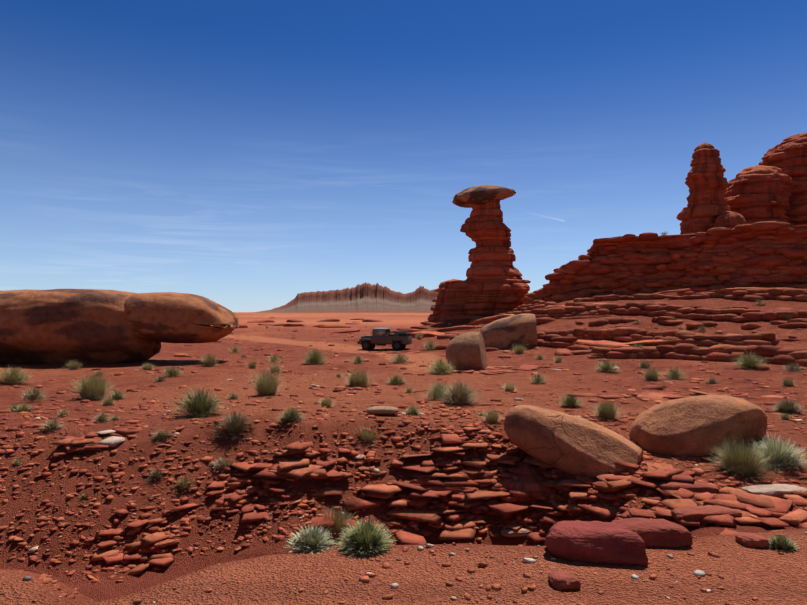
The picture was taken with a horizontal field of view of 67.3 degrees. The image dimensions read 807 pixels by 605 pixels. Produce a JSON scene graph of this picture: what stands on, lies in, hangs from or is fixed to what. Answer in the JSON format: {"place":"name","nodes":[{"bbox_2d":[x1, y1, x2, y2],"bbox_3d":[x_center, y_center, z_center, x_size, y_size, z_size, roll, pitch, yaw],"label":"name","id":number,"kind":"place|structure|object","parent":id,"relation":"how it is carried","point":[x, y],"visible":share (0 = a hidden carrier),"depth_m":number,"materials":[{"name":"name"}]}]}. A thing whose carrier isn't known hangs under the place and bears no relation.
{"place":"outdoors","nodes":[
{"label":"outdoors","id":0,"kind":"place"},
{"bbox_2d":[0,225,806,604],"bbox_3d":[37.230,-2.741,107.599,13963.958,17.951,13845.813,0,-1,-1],"label":"terrain","id":1,"kind":"structure","parent":0,"point":[270,571],"depth_m":11.55,"materials":[{"name":"red soil"}]},
{"bbox_2d":[0,289,238,362],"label":"large boulder","id":2,"kind":"object","parent":1,"relation":"on","point":[79,325],"visible":1,"depth_m":35.53,"materials":[{"name":"stone"}]},
{"bbox_2d":[251,282,438,312],"bbox_3d":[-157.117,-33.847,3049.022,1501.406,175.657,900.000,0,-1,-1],"label":"distant mesa","id":3,"kind":"structure","parent":1,"relation":"on","point":[365,297],"depth_m":3135.56,"materials":[{"name":"brown stone"}]},
{"bbox_2d":[366,406,398,414],"bbox_3d":[-0.512,2.632,14.740,0.785,0.248,0.703,0,-1,-1],"label":"flat rock","id":4,"kind":"object","parent":1,"relation":"on","point":[382,410],"visible":1,"depth_m":14.47,"materials":[{"name":"stone"}]},
{"bbox_2d":[358,328,411,350],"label":"pickup truck","id":5,"kind":"object","parent":1,"relation":"on","point":[397,340],"visible":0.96,"depth_m":53.23,"materials":[{"name":"paint"}]},
{"bbox_2d":[0,323,806,600],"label":"scattered rocks","id":6,"kind":"object","parent":1,"relation":"on","point":[765,510],"visible":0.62,"depth_m":11.18,"materials":[{"name":"stone"}]},
{"bbox_2d":[0,283,806,604],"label":"rounded rocks","id":7,"kind":"object","parent":1,"relation":"on","point":[726,347],"visible":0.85,"depth_m":48.66,"materials":[{"name":"stone"}]},
{"bbox_2d":[0,232,806,557],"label":"shrubs","id":8,"kind":"object","parent":1,"relation":"on","point":[364,536],"visible":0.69,"depth_m":14.43,"materials":[{"name":"green plant"}]},
{"bbox_2d":[446,332,486,370],"bbox_3d":[3.078,2.489,29.939,1.993,2.069,2.047,0,-1,17],"label":"boulder","id":9,"kind":"object","parent":1,"relation":"on","point":[466,351],"visible":0.94,"depth_m":29.13,"materials":[{"name":"stone"}]},
{"bbox_2d":[424,199,530,322],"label":"rock pillar","id":10,"kind":"structure","parent":1,"relation":"on","point":[494,283],"depth_m":77.89,"materials":[{"name":"red stone"}]},
{"bbox_2d":[452,185,515,207],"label":"balanced caprock","id":11,"kind":"structure","parent":10,"relation":"on","point":[470,197],"depth_m":78.14,"materials":[{"name":"brown stone"}]},
{"bbox_2d":[478,313,537,348],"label":"dome boulder","id":12,"kind":"object","parent":1,"relation":"on","point":[509,332],"visible":0.69,"depth_m":49.29,"materials":[{"name":"stone"}]},
{"bbox_2d":[496,463,554,508],"bbox_3d":[2.400,3.577,11.937,1.718,0.900,1.721,0,-1,-1],"label":"layered rock pile","id":13,"kind":"object","parent":1,"relation":"on","point":[526,486],"visible":0.46,"depth_m":11.35,"materials":[{"name":"red stone"}]},
{"bbox_2d":[268,468,806,590],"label":"rock slabs","id":14,"kind":"object","parent":1,"relation":"on","point":[624,542],"visible":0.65,"depth_m":4.35,"materials":[{"name":"red stone"}]},
{"bbox_2d":[504,405,642,477],"bbox_3d":[3.244,2.780,11.796,2.625,1.444,1.150,-1,-1,29],"label":"boulder","id":15,"kind":"object","parent":1,"relation":"on","point":[570,444],"visible":0.73,"depth_m":11.37,"materials":[{"name":"stone"}]},
{"bbox_2d":[411,221,806,347],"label":"layered rock ledges","id":16,"kind":"object","parent":1,"relation":"on","point":[769,252],"visible":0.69,"depth_m":63.72,"materials":[{"name":"red stone"}]},
{"bbox_2d":[676,132,806,233],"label":"rock formations","id":17,"kind":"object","parent":16,"relation":"on","point":[772,186],"depth_m":89.26,"materials":[{"name":"red stone"}]},
{"bbox_2d":[629,395,766,455],"bbox_3d":[5.870,2.571,12.154,2.516,1.410,1.692,0,-1,-1],"label":"boulder","id":18,"kind":"object","parent":1,"relation":"on","point":[699,425],"visible":0.77,"depth_m":11.62,"materials":[{"name":"stone"}]},
{"bbox_2d":[0,0,806,311],"label":"sky","id":19,"kind":"structure","parent":0,"point":[237,155],"materials":[{"name":"blue"}]}
]}

